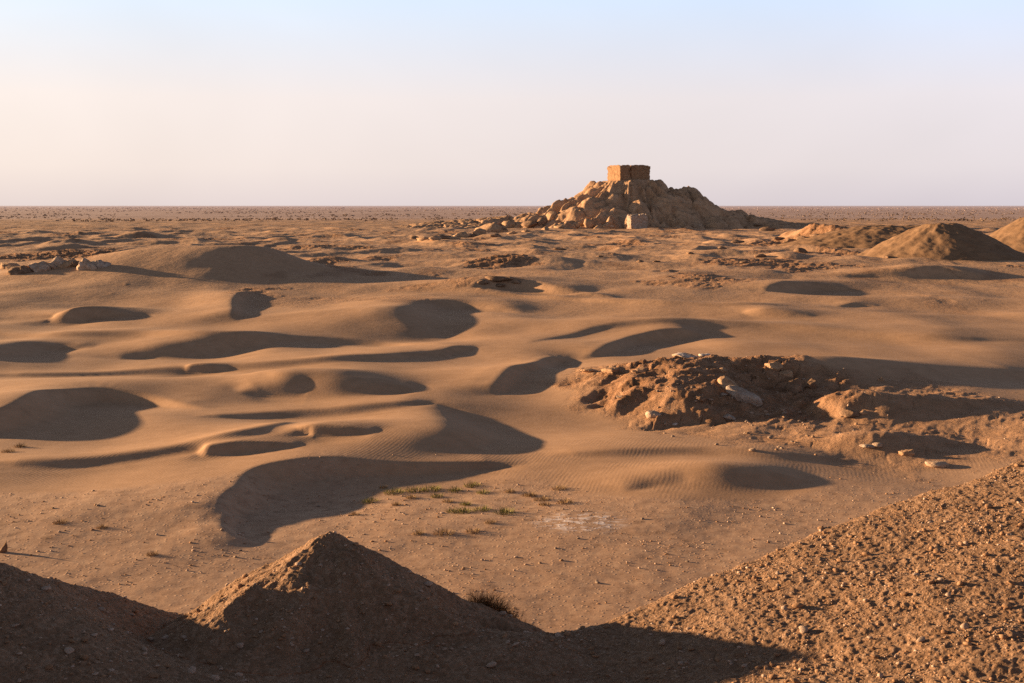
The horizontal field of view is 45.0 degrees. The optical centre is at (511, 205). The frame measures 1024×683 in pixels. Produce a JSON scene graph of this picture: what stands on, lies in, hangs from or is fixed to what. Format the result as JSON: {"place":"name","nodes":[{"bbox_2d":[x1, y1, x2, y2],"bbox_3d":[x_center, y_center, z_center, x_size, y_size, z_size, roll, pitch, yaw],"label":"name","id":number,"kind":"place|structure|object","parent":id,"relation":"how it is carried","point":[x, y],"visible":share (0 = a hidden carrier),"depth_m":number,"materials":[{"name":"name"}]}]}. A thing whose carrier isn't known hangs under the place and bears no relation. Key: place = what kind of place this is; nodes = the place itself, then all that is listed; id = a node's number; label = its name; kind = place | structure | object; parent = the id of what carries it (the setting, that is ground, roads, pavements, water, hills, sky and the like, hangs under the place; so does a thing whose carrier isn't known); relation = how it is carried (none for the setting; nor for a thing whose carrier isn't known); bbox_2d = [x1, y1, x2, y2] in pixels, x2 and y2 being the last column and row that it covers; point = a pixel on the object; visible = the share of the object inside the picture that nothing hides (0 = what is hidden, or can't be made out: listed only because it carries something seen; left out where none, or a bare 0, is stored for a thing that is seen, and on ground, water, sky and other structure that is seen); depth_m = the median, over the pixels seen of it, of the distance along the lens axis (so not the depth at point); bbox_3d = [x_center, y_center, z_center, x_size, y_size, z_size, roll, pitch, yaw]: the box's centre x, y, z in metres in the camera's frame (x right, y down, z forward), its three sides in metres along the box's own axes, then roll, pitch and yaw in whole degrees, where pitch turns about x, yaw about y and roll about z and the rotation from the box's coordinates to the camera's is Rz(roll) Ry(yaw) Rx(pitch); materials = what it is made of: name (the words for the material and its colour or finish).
{"place":"outdoors","nodes":[
{"label":"outdoors","id":0,"kind":"place"},
{"bbox_2d":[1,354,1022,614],"bbox_3d":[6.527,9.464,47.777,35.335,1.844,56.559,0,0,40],"label":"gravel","id":1,"kind":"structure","parent":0,"point":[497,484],"depth_m":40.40,"materials":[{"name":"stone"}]},
{"bbox_2d":[0,206,1023,632],"bbox_3d":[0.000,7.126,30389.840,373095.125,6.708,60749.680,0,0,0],"label":"ground","id":2,"kind":"structure","parent":0,"point":[238,368],"depth_m":64.43,"materials":[{"name":"sand"}]},
{"bbox_2d":[0,542,7,552],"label":"stone","id":3,"kind":"object","parent":2,"relation":"on","point":[4,548],"visible":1,"depth_m":35.46,"materials":[{"name":"stone"}]},
{"bbox_2d":[1,448,15,452],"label":"grass tuft","id":4,"kind":"object","parent":2,"relation":"on","point":[7,450],"visible":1,"depth_m":49.93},
{"bbox_2d":[0,263,19,268],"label":"rock","id":5,"kind":"object","parent":2,"relation":"on","point":[3,265],"visible":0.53,"depth_m":148.78,"materials":[{"name":"stone"}]},
{"bbox_2d":[5,265,33,274],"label":"rock","id":6,"kind":"object","parent":2,"relation":"on","point":[15,270],"visible":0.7,"depth_m":140.02,"materials":[{"name":"stone"}]},
{"bbox_2d":[14,442,25,447],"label":"grass tuft","id":7,"kind":"object","parent":2,"relation":"on","point":[18,445],"visible":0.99,"depth_m":51.27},
{"bbox_2d":[28,261,51,271],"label":"rock","id":8,"kind":"object","parent":2,"relation":"on","point":[40,266],"visible":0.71,"depth_m":141.31,"materials":[{"name":"stone"}]},
{"bbox_2d":[48,256,66,268],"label":"rock","id":9,"kind":"object","parent":2,"relation":"on","point":[56,261],"visible":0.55,"depth_m":142.85,"materials":[{"name":"stone"}]},
{"bbox_2d":[57,258,76,267],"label":"rock","id":10,"kind":"object","parent":2,"relation":"on","point":[66,264],"visible":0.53,"depth_m":142.50,"materials":[{"name":"stone"}]},
{"bbox_2d":[72,261,79,266],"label":"rock","id":11,"kind":"object","parent":2,"relation":"on","point":[75,263],"visible":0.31,"depth_m":142.06,"materials":[{"name":"stone"}]},
{"bbox_2d":[76,258,97,270],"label":"rock","id":12,"kind":"object","parent":2,"relation":"on","point":[85,264],"visible":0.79,"depth_m":139.87,"materials":[{"name":"stone"}]},
{"bbox_2d":[91,260,110,267],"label":"rock","id":13,"kind":"object","parent":2,"relation":"on","point":[99,263],"visible":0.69,"depth_m":140.55,"materials":[{"name":"stone"}]},
{"bbox_2d":[96,523,108,529],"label":"grass tuft","id":14,"kind":"object","parent":2,"relation":"on","point":[102,526],"visible":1,"depth_m":37.97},
{"bbox_2d":[147,550,158,556],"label":"grass tuft","id":15,"kind":"object","parent":2,"relation":"on","point":[150,554],"visible":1,"depth_m":35.20,"materials":[{"name":"plant"}]},
{"bbox_2d":[362,496,379,503],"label":"grass tuft","id":16,"kind":"object","parent":2,"relation":"on","point":[370,499],"visible":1,"depth_m":42.83,"materials":[{"name":"plant"}]},
{"bbox_2d":[382,487,404,494],"bbox_3d":[-4.218,10.137,43.954,0.970,0.176,0.976,0,0,-23],"label":"grass tuft","id":17,"kind":"object","parent":2,"relation":"on","point":[392,490],"visible":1,"depth_m":44.03,"materials":[{"name":"plant"}]},
{"bbox_2d":[403,486,426,492],"bbox_3d":[-3.476,10.122,44.243,0.898,0.179,0.985,0,0,14],"label":"grass tuft","id":18,"kind":"object","parent":2,"relation":"on","point":[414,489],"visible":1,"depth_m":44.16,"materials":[{"name":"plant"}]},
{"bbox_2d":[411,529,425,535],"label":"grass tuft","id":19,"kind":"object","parent":2,"relation":"on","point":[417,532],"visible":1,"depth_m":37.71,"materials":[{"name":"plant"}]},
{"bbox_2d":[416,237,429,241],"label":"boulder","id":20,"kind":"object","parent":2,"relation":"on","point":[420,239],"visible":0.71,"depth_m":248.30,"materials":[{"name":"stone"}]},
{"bbox_2d":[421,483,440,491],"bbox_3d":[-2.859,10.114,44.286,0.935,0.180,1.000,0,0,23],"label":"grass tuft","id":21,"kind":"object","parent":2,"relation":"on","point":[431,487],"visible":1,"depth_m":44.23,"materials":[{"name":"plant"}]},
{"bbox_2d":[429,236,441,240],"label":"boulder","id":22,"kind":"object","parent":2,"relation":"on","point":[432,238],"visible":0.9,"depth_m":244.59,"materials":[{"name":"stone"}]},
{"bbox_2d":[431,528,455,536],"bbox_3d":[-2.072,9.942,37.717,0.846,0.170,0.791,0,0,-34],"label":"grass tuft","id":23,"kind":"object","parent":2,"relation":"on","point":[443,531],"visible":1,"depth_m":37.74,"materials":[{"name":"plant"}]},
{"bbox_2d":[438,235,451,238],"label":"boulder","id":24,"kind":"object","parent":2,"relation":"on","point":[444,236],"visible":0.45,"depth_m":288.67,"materials":[{"name":"stone"}]},
{"bbox_2d":[444,506,459,512],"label":"grass tuft","id":25,"kind":"object","parent":2,"relation":"on","point":[453,511],"visible":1,"depth_m":40.77,"materials":[{"name":"plant"}]},
{"bbox_2d":[446,486,460,492],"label":"grass tuft","id":26,"kind":"object","parent":2,"relation":"on","point":[455,489],"visible":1,"depth_m":44.19,"materials":[{"name":"plant"}]},
{"bbox_2d":[453,232,468,237],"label":"boulder","id":27,"kind":"object","parent":2,"relation":"on","point":[462,234],"visible":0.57,"depth_m":297.14,"materials":[{"name":"stone"}]},
{"bbox_2d":[455,506,474,513],"bbox_3d":[-1.569,10.000,40.623,0.826,0.167,0.820,0,0,-10],"label":"grass tuft","id":28,"kind":"object","parent":2,"relation":"on","point":[464,509],"visible":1,"depth_m":40.65,"materials":[{"name":"plant"}]},
{"bbox_2d":[459,501,471,505],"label":"grass tuft","id":29,"kind":"object","parent":2,"relation":"on","point":[466,503],"visible":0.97,"depth_m":41.81,"materials":[{"name":"plant"}]},
{"bbox_2d":[464,480,480,487],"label":"grass tuft","id":30,"kind":"object","parent":2,"relation":"on","point":[470,483],"visible":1,"depth_m":44.95,"materials":[{"name":"plant"}]},
{"bbox_2d":[465,527,481,533],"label":"grass tuft","id":31,"kind":"object","parent":2,"relation":"on","point":[478,530],"visible":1,"depth_m":37.93,"materials":[{"name":"plant"}]},
{"bbox_2d":[472,228,485,234],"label":"boulder","id":32,"kind":"object","parent":2,"relation":"on","point":[479,231],"visible":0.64,"depth_m":307.27,"materials":[{"name":"stone"}]},
{"bbox_2d":[471,504,488,510],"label":"grass tuft","id":33,"kind":"object","parent":2,"relation":"on","point":[484,508],"visible":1,"depth_m":40.92,"materials":[{"name":"plant"}]},
{"bbox_2d":[477,280,489,283],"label":"rock","id":34,"kind":"object","parent":2,"relation":"on","point":[482,282],"visible":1,"depth_m":130.68,"materials":[{"name":"stone"}]},
{"bbox_2d":[474,223,501,231],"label":"boulder","id":35,"kind":"object","parent":2,"relation":"on","point":[491,227],"visible":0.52,"depth_m":358.89,"materials":[{"name":"stone"}]},
{"bbox_2d":[489,233,501,236],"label":"boulder","id":36,"kind":"object","parent":2,"relation":"on","point":[495,235],"visible":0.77,"depth_m":291.63,"materials":[{"name":"stone"}]},
{"bbox_2d":[485,276,507,281],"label":"rock","id":37,"kind":"object","parent":2,"relation":"on","point":[496,278],"visible":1,"depth_m":131.86,"materials":[{"name":"stone"}]},
{"bbox_2d":[493,505,521,514],"bbox_3d":[-0.210,9.966,40.392,0.935,0.180,1.000,0,0,-41],"label":"grass tuft","id":38,"kind":"object","parent":2,"relation":"on","point":[501,511],"visible":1,"depth_m":40.45,"materials":[{"name":"plant"}]},
{"bbox_2d":[502,221,515,228],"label":"boulder","id":39,"kind":"object","parent":2,"relation":"on","point":[508,224],"visible":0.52,"depth_m":423.70,"materials":[{"name":"stone"}]},
{"bbox_2d":[0,207,1023,221],"bbox_3d":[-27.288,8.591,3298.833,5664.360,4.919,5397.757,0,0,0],"label":"scrub","id":40,"kind":"object","parent":2,"relation":"on","point":[406,209],"visible":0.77,"depth_m":1321.96,"materials":[{"name":"plant"}]},
{"bbox_2d":[515,223,522,227],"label":"boulder","id":41,"kind":"object","parent":2,"relation":"on","point":[517,225],"visible":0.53,"depth_m":422.73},
{"bbox_2d":[521,220,536,227],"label":"boulder","id":42,"kind":"object","parent":2,"relation":"on","point":[529,224],"visible":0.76,"depth_m":417.17,"materials":[{"name":"stone"}]},
{"bbox_2d":[521,491,537,496],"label":"grass tuft","id":43,"kind":"object","parent":2,"relation":"on","point":[527,494],"visible":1,"depth_m":43.13,"materials":[{"name":"plant"}]},
{"bbox_2d":[537,217,546,225],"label":"boulder","id":44,"kind":"object","parent":2,"relation":"on","point":[541,221],"visible":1,"depth_m":417.89,"materials":[{"name":"stone"}]},
{"bbox_2d":[534,495,552,500],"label":"grass tuft","id":45,"kind":"object","parent":2,"relation":"on","point":[543,498],"visible":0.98,"depth_m":42.44,"materials":[{"name":"plant"}]},
{"bbox_2d":[537,500,552,505],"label":"grass tuft","id":46,"kind":"object","parent":2,"relation":"on","point":[543,504],"visible":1,"depth_m":41.55,"materials":[{"name":"plant"}]},
{"bbox_2d":[546,211,556,221],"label":"boulder","id":47,"kind":"object","parent":2,"relation":"on","point":[550,215],"visible":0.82,"depth_m":424.36,"materials":[{"name":"stone"}]},
{"bbox_2d":[549,483,566,490],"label":"grass tuft","id":48,"kind":"object","parent":2,"relation":"on","point":[560,487],"visible":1,"depth_m":44.00,"materials":[{"name":"plant"}]},
{"bbox_2d":[557,497,575,504],"bbox_3d":[1.766,9.971,41.746,0.751,0.162,0.746,0,0,45],"label":"grass tuft","id":49,"kind":"object","parent":2,"relation":"on","point":[564,502],"visible":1,"depth_m":41.81,"materials":[{"name":"plant"}]},
{"bbox_2d":[574,222,582,227],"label":"boulder","id":50,"kind":"object","parent":2,"relation":"on","point":[577,224],"visible":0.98,"depth_m":410.75,"materials":[{"name":"stone"}]},
{"bbox_2d":[583,219,594,227],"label":"boulder","id":51,"kind":"object","parent":2,"relation":"on","point":[588,223],"visible":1,"depth_m":406.38,"materials":[{"name":"stone"}]},
{"bbox_2d":[580,368,597,372],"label":"rock","id":52,"kind":"object","parent":2,"relation":"on","point":[588,370],"visible":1,"depth_m":70.11,"materials":[{"name":"stone"}]},
{"bbox_2d":[397,179,818,228],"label":"ruin mound","id":53,"kind":"object","parent":2,"relation":"on","point":[659,203],"visible":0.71,"depth_m":423.65,"materials":[{"name":"stone"}]},
{"bbox_2d":[607,165,649,180],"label":"brick building","id":54,"kind":"structure","parent":53,"relation":"on","point":[624,172],"depth_m":435.00,"materials":[{"name":"brick"}]},
{"bbox_2d":[601,367,618,372],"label":"rock","id":55,"kind":"object","parent":2,"relation":"on","point":[610,370],"visible":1,"depth_m":68.54,"materials":[{"name":"stone"}]},
{"bbox_2d":[626,213,647,228],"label":"boulder","id":56,"kind":"object","parent":2,"relation":"on","point":[636,221],"visible":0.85,"depth_m":395.07,"materials":[{"name":"stone"}]},
{"bbox_2d":[631,367,646,372],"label":"rock","id":57,"kind":"object","parent":2,"relation":"on","point":[641,369],"visible":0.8,"depth_m":67.40,"materials":[{"name":"stone"}]},
{"bbox_2d":[645,410,661,417],"bbox_3d":[6.771,9.994,58.741,0.765,0.457,0.753,0,0,-39],"label":"rock","id":58,"kind":"object","parent":2,"relation":"on","point":[651,414],"visible":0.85,"depth_m":58.52,"materials":[{"name":"stone"}]},
{"bbox_2d":[672,352,697,357],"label":"rock","id":59,"kind":"object","parent":2,"relation":"on","point":[683,355],"visible":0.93,"depth_m":71.04,"materials":[{"name":"stone"}]},
{"bbox_2d":[694,395,706,401],"bbox_3d":[9.193,9.450,60.392,0.721,0.341,0.704,0,0,13],"label":"rock","id":60,"kind":"object","parent":2,"relation":"on","point":[700,398],"visible":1,"depth_m":60.19,"materials":[{"name":"stone"}]},
{"bbox_2d":[698,353,710,356],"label":"rock","id":61,"kind":"object","parent":2,"relation":"on","point":[704,354],"visible":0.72,"depth_m":72.27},
{"bbox_2d":[717,376,737,388],"bbox_3d":[11.025,9.225,63.631,1.034,0.921,1.326,0,0,-5],"label":"rock","id":62,"kind":"object","parent":2,"relation":"on","point":[723,381],"visible":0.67,"depth_m":63.25,"materials":[{"name":"stone"}]},
{"bbox_2d":[723,414,735,419],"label":"rock","id":63,"kind":"object","parent":2,"relation":"on","point":[728,417],"visible":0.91,"depth_m":58.47,"materials":[{"name":"stone"}]},
{"bbox_2d":[731,240,744,242],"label":"rock","id":64,"kind":"object","parent":2,"relation":"on","point":[736,241],"visible":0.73,"depth_m":266.28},
{"bbox_2d":[726,385,762,406],"bbox_3d":[11.668,9.526,61.820,1.924,0.982,1.092,0,0,29],"label":"rock","id":65,"kind":"object","parent":2,"relation":"on","point":[738,393],"visible":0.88,"depth_m":61.47,"materials":[{"name":"stone"}]},
{"bbox_2d":[754,254,766,256],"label":"rock","id":66,"kind":"object","parent":2,"relation":"on","point":[759,255],"visible":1,"depth_m":184.08,"materials":[{"name":"stone"}]},
{"bbox_2d":[759,227,775,230],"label":"rock","id":67,"kind":"object","parent":2,"relation":"on","point":[767,229],"visible":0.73,"depth_m":386.40,"materials":[{"name":"stone"}]},
{"bbox_2d":[764,362,782,370],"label":"rock","id":68,"kind":"object","parent":2,"relation":"on","point":[777,366],"visible":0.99,"depth_m":68.66,"materials":[{"name":"stone"}]},
{"bbox_2d":[771,237,783,239],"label":"rock","id":69,"kind":"object","parent":2,"relation":"on","point":[777,238],"visible":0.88,"depth_m":267.73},
{"bbox_2d":[779,370,792,377],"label":"rock","id":70,"kind":"object","parent":2,"relation":"on","point":[788,373],"visible":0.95,"depth_m":68.14,"materials":[{"name":"stone"}]},
{"bbox_2d":[783,239,795,242],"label":"rock","id":71,"kind":"object","parent":2,"relation":"on","point":[787,240],"visible":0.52,"depth_m":258.72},
{"bbox_2d":[784,378,802,393],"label":"rock","id":72,"kind":"object","parent":2,"relation":"on","point":[794,386],"visible":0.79,"depth_m":65.17,"materials":[{"name":"stone"}]},
{"bbox_2d":[794,248,807,252],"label":"rock","id":73,"kind":"object","parent":2,"relation":"on","point":[802,250],"visible":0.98,"depth_m":199.89,"materials":[{"name":"stone"}]},
{"bbox_2d":[804,378,817,388],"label":"rock","id":74,"kind":"object","parent":2,"relation":"on","point":[811,383],"visible":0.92,"depth_m":65.76,"materials":[{"name":"stone"}]},
{"bbox_2d":[839,408,859,417],"bbox_3d":[16.008,9.889,58.580,0.944,0.472,0.978,0,0,-24],"label":"rock","id":75,"kind":"object","parent":2,"relation":"on","point":[845,412],"visible":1,"depth_m":58.30,"materials":[{"name":"stone"}]},
{"bbox_2d":[859,410,868,414],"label":"rock","id":76,"kind":"object","parent":2,"relation":"on","point":[863,412],"visible":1,"depth_m":58.35,"materials":[{"name":"stone"}]},
{"bbox_2d":[859,444,874,447],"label":"rock","id":77,"kind":"object","parent":2,"relation":"on","point":[867,445],"visible":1,"depth_m":50.65,"materials":[{"name":"stone"}]},
{"bbox_2d":[872,442,882,447],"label":"stone","id":78,"kind":"object","parent":2,"relation":"on","point":[877,445],"visible":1,"depth_m":50.65,"materials":[{"name":"stone"}]},
{"bbox_2d":[898,449,914,456],"bbox_3d":[15.961,10.031,50.020,0.644,0.354,0.496,0,0,13],"label":"rock","id":79,"kind":"object","parent":2,"relation":"on","point":[908,452],"visible":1,"depth_m":49.85,"materials":[{"name":"stone"}]},
{"bbox_2d":[925,461,948,467],"bbox_3d":[16.611,10.133,48.408,0.855,0.268,0.827,0,0,-10],"label":"rock","id":80,"kind":"object","parent":2,"relation":"on","point":[938,464],"visible":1,"depth_m":48.14,"materials":[{"name":"stone"}]},
{"bbox_2d":[0,460,1023,682],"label":"gravel bank","id":81,"kind":"structure","parent":0,"point":[1004,666],"depth_m":12.70,"materials":[{"name":"gravel"}]},
{"bbox_2d":[41,586,50,590],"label":"stone","id":82,"kind":"object","parent":81,"relation":"on","point":[45,588],"visible":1,"depth_m":12.29,"materials":[{"name":"stone"}]},
{"bbox_2d":[64,647,73,653],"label":"stone","id":83,"kind":"object","parent":81,"relation":"on","point":[68,650],"visible":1,"depth_m":11.09,"materials":[{"name":"stone"}]},
{"bbox_2d":[80,654,88,659],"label":"stone","id":84,"kind":"object","parent":81,"relation":"on","point":[84,656],"visible":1,"depth_m":11.03,"materials":[{"name":"stone"}]},
{"bbox_2d":[188,666,195,673],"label":"stone","id":85,"kind":"object","parent":81,"relation":"on","point":[192,669],"visible":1,"depth_m":11.39,"materials":[{"name":"stone"}]},
{"bbox_2d":[211,675,219,680],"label":"stone","id":86,"kind":"object","parent":81,"relation":"on","point":[215,677],"visible":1,"depth_m":11.27,"materials":[{"name":"stone"}]},
{"bbox_2d":[146,531,544,674],"bbox_3d":[-2.645,7.449,18.504,12.765,7.481,13.638,0,0,0],"label":"gravel mound","id":87,"kind":"object","parent":81,"relation":"on","point":[314,577],"visible":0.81,"depth_m":12.99,"materials":[{"name":"gravel"}]},
{"bbox_2d":[236,643,243,648],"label":"stone","id":88,"kind":"object","parent":87,"relation":"on","point":[239,645],"visible":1,"depth_m":12.23,"materials":[{"name":"stone"}]},
{"bbox_2d":[424,581,432,586],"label":"stone","id":89,"kind":"object","parent":87,"relation":"on","point":[428,583],"visible":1,"depth_m":13.95,"materials":[{"name":"stone"}]},
{"bbox_2d":[462,584,543,628],"bbox_3d":[-0.241,4.748,14.698,1.077,0.625,0.827,0,0,-20],"label":"dry shrub","id":90,"kind":"object","parent":87,"relation":"on","point":[497,606],"visible":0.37,"depth_m":14.62,"materials":[{"name":"plant"}]},
{"bbox_2d":[412,664,419,669],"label":"stone","id":91,"kind":"object","parent":81,"relation":"on","point":[415,667],"visible":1,"depth_m":12.24,"materials":[{"name":"stone"}]},
{"bbox_2d":[486,662,496,667],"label":"stone","id":92,"kind":"object","parent":81,"relation":"on","point":[492,664],"visible":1,"depth_m":12.37,"materials":[{"name":"stone"}]},
{"bbox_2d":[659,639,664,644],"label":"stone","id":93,"kind":"object","parent":81,"relation":"on","point":[662,642],"visible":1,"depth_m":12.96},
{"bbox_2d":[769,674,776,678],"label":"stone","id":94,"kind":"object","parent":81,"relation":"on","point":[772,676],"visible":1,"depth_m":11.68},
{"bbox_2d":[790,678,799,682],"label":"stone","id":95,"kind":"object","parent":81,"relation":"on","point":[794,680],"visible":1,"depth_m":11.44,"materials":[{"name":"stone"}]},
{"bbox_2d":[792,602,802,608],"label":"stone","id":96,"kind":"object","parent":81,"relation":"on","point":[797,605],"visible":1,"depth_m":13.32,"materials":[{"name":"stone"}]},
{"bbox_2d":[799,625,807,633],"bbox_3d":[2.987,4.357,12.694,0.096,0.066,0.118,-16,18,-20],"label":"stone","id":97,"kind":"object","parent":81,"relation":"on","point":[803,629],"visible":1,"depth_m":12.66,"materials":[{"name":"stone"}]},
{"bbox_2d":[862,552,870,555],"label":"stone","id":98,"kind":"object","parent":81,"relation":"on","point":[866,553],"visible":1,"depth_m":14.57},
{"bbox_2d":[917,636,924,641],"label":"stone","id":99,"kind":"object","parent":81,"relation":"on","point":[920,638],"visible":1,"depth_m":11.91,"materials":[{"name":"stone"}]},
{"bbox_2d":[933,548,941,553],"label":"stone","id":100,"kind":"object","parent":81,"relation":"on","point":[936,550],"visible":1,"depth_m":14.20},
{"bbox_2d":[960,623,968,628],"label":"stone","id":101,"kind":"object","parent":81,"relation":"on","point":[964,626],"visible":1,"depth_m":12.00,"materials":[{"name":"stone"}]},
{"bbox_2d":[985,503,992,507],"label":"stone","id":102,"kind":"object","parent":81,"relation":"on","point":[988,505],"visible":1,"depth_m":15.38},
{"bbox_2d":[1002,604,1011,608],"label":"stone","id":103,"kind":"object","parent":81,"relation":"on","point":[1008,606],"visible":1,"depth_m":12.39,"materials":[{"name":"stone"}]},
{"bbox_2d":[0,0,1023,205],"label":"sky","id":104,"kind":"structure","parent":0,"point":[103,102],"materials":[{"name":"white"}]},
{"bbox_2d":[777,225,920,247],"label":"hill","id":105,"kind":"structure","parent":0,"point":[868,236],"depth_m":225.33,"materials":[{"name":"sand"}]},
{"bbox_2d":[858,223,1023,260],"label":"hill","id":106,"kind":"structure","parent":0,"point":[950,241],"depth_m":179.45,"materials":[{"name":"sand"}]},
{"bbox_2d":[989,217,1023,250],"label":"hill","id":107,"kind":"structure","parent":0,"point":[1011,235],"depth_m":211.00,"materials":[{"name":"sand"}]}
]}

